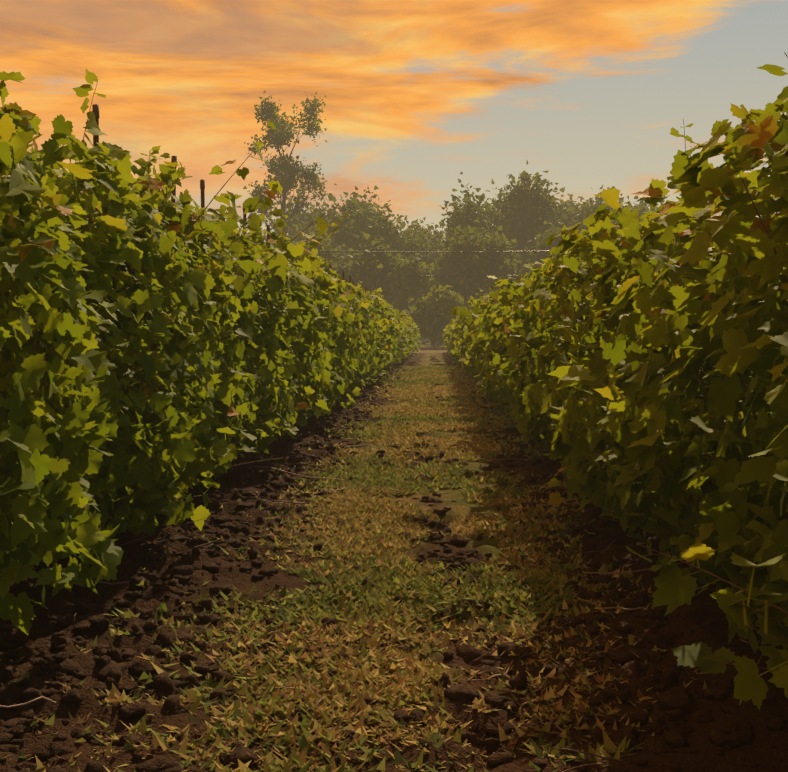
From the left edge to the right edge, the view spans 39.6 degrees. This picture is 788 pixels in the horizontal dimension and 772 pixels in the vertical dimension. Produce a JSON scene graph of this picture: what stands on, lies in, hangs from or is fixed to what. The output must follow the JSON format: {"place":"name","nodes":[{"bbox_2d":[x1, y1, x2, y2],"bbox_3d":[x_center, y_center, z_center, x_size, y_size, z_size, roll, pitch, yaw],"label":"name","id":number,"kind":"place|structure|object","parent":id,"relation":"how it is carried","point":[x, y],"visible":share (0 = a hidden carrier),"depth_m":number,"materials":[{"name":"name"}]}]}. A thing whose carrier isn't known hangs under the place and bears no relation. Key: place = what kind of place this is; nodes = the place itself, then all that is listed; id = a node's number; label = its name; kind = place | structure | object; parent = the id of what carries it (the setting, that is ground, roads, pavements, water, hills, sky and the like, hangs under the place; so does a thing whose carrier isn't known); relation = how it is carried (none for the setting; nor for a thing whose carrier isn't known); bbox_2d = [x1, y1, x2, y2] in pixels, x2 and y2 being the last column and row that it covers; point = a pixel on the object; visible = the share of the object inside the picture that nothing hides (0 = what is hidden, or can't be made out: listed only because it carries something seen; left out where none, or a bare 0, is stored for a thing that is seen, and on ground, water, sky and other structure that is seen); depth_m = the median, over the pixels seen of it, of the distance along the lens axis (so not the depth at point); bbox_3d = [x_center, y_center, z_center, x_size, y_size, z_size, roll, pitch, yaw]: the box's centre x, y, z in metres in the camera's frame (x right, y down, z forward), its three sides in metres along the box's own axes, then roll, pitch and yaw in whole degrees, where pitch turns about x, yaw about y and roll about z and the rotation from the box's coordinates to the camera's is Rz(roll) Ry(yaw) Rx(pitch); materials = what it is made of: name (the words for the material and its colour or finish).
{"place":"outdoors","nodes":[
{"label":"outdoors","id":0,"kind":"place"},
{"bbox_2d":[0,342,787,771],"bbox_3d":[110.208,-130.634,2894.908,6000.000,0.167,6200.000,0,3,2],"label":"ground","id":1,"kind":"structure","parent":0,"point":[704,610],"depth_m":2.89,"materials":[{"name":"brown soil"}]},
{"bbox_2d":[0,69,424,634],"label":"grapevine row","id":2,"kind":"object","parent":1,"relation":"on","point":[156,312],"visible":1,"depth_m":3.79,"materials":[{"name":"green plant"}]},
{"bbox_2d":[198,207,248,236],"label":"tree","id":3,"kind":"object","parent":1,"relation":"on","point":[215,216],"depth_m":96.94,"materials":[{"name":"green plant"}]},
{"bbox_2d":[247,227,287,243],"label":"tree","id":4,"kind":"object","parent":1,"relation":"on","point":[285,229],"depth_m":83.35,"materials":[{"name":"green plant"}]},
{"bbox_2d":[243,91,336,232],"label":"tree","id":5,"kind":"object","parent":1,"relation":"on","point":[280,135],"visible":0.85,"depth_m":89.51,"materials":[{"name":"green plant"}]},
{"bbox_2d":[261,187,351,241],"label":"tree","id":6,"kind":"object","parent":1,"relation":"on","point":[286,222],"visible":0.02,"depth_m":101.37,"materials":[{"name":"green plant"}]},
{"bbox_2d":[296,224,351,274],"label":"tree","id":7,"kind":"object","parent":1,"relation":"on","point":[331,256],"visible":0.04,"depth_m":80.20,"materials":[{"name":"green plant"}]},
{"bbox_2d":[263,186,402,262],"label":"tree","id":8,"kind":"object","parent":1,"relation":"on","point":[332,217],"visible":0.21,"depth_m":90.37,"materials":[{"name":"green plant"}]},
{"bbox_2d":[2,364,711,771],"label":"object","id":9,"kind":"object","parent":1,"relation":"on","point":[370,548],"visible":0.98,"depth_m":3.40,"materials":[{"name":"green plant"}]},
{"bbox_2d":[327,232,422,294],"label":"tree","id":10,"kind":"object","parent":1,"relation":"on","point":[373,265],"visible":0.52,"depth_m":78.19,"materials":[{"name":"green plant"}]},
{"bbox_2d":[22,104,744,404],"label":"stakes","id":11,"kind":"object","parent":1,"relation":"on","point":[95,108],"visible":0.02,"depth_m":6.47,"materials":[{"name":"brown wood"}]},
{"bbox_2d":[0,412,770,771],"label":"dry twigs","id":12,"kind":"object","parent":1,"relation":"on","point":[404,538],"visible":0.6,"depth_m":3.79,"materials":[{"name":"brown wood"}]},
{"bbox_2d":[338,194,444,272],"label":"tree","id":13,"kind":"object","parent":1,"relation":"on","point":[385,228],"visible":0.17,"depth_m":88.47,"materials":[{"name":"green plant"}]},
{"bbox_2d":[0,356,787,771],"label":"soil clods","id":14,"kind":"object","parent":1,"relation":"on","point":[670,726],"visible":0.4,"depth_m":2.88,"materials":[{"name":"brown soil"}]},
{"bbox_2d":[367,253,440,313],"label":"tree","id":15,"kind":"object","parent":1,"relation":"on","point":[399,290],"visible":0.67,"depth_m":77.82,"materials":[{"name":"green plant"}]},
{"bbox_2d":[396,217,447,345],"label":"tree","id":16,"kind":"object","parent":1,"relation":"on","point":[433,239],"visible":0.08,"depth_m":98.27,"materials":[{"name":"green plant"}]},
{"bbox_2d":[402,284,463,348],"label":"tree","id":17,"kind":"object","parent":1,"relation":"on","point":[431,315],"visible":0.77,"depth_m":70.60,"materials":[{"name":"green plant"}]},
{"bbox_2d":[427,217,516,309],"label":"tree","id":18,"kind":"object","parent":1,"relation":"on","point":[468,239],"visible":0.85,"depth_m":79.12,"materials":[{"name":"green plant"}]},
{"bbox_2d":[430,171,526,259],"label":"tree","id":19,"kind":"object","parent":1,"relation":"on","point":[469,213],"visible":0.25,"depth_m":90.68,"materials":[{"name":"green plant"}]},
{"bbox_2d":[492,239,540,288],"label":"tree","id":20,"kind":"object","parent":1,"relation":"on","point":[520,268],"visible":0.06,"depth_m":82.37,"materials":[{"name":"green plant"}]},
{"bbox_2d":[485,161,572,260],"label":"tree","id":21,"kind":"object","parent":1,"relation":"on","point":[533,206],"visible":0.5,"depth_m":93.32,"materials":[{"name":"green plant"}]},
{"bbox_2d":[516,218,578,266],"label":"tree","id":22,"kind":"object","parent":1,"relation":"on","point":[541,246],"visible":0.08,"depth_m":83.49,"materials":[{"name":"green plant"}]},
{"bbox_2d":[540,187,593,233],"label":"tree","id":23,"kind":"object","parent":1,"relation":"on","point":[568,203],"visible":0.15,"depth_m":100.38,"materials":[{"name":"green plant"}]},
{"bbox_2d":[563,185,661,259],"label":"tree","id":24,"kind":"object","parent":1,"relation":"on","point":[585,212],"visible":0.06,"depth_m":96.04,"materials":[{"name":"green plant"}]},
{"bbox_2d":[442,52,787,710],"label":"grapevine row","id":25,"kind":"object","parent":1,"relation":"on","point":[573,352],"visible":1,"depth_m":2.68,"materials":[{"name":"green plant"}]},
{"bbox_2d":[629,195,668,235],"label":"tree","id":26,"kind":"object","parent":1,"relation":"on","point":[663,201],"depth_m":99.92,"materials":[{"name":"green plant"}]},
{"bbox_2d":[0,0,787,240],"label":"sky","id":27,"kind":"structure","parent":0,"point":[419,94],"materials":[{"name":"orange"}]},
{"bbox_2d":[307,250,549,276],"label":"power line","id":28,"kind":"object","parent":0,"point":[436,252],"visible":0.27,"depth_m":77.45,"materials":[{"name":"grey metal"}]}
]}

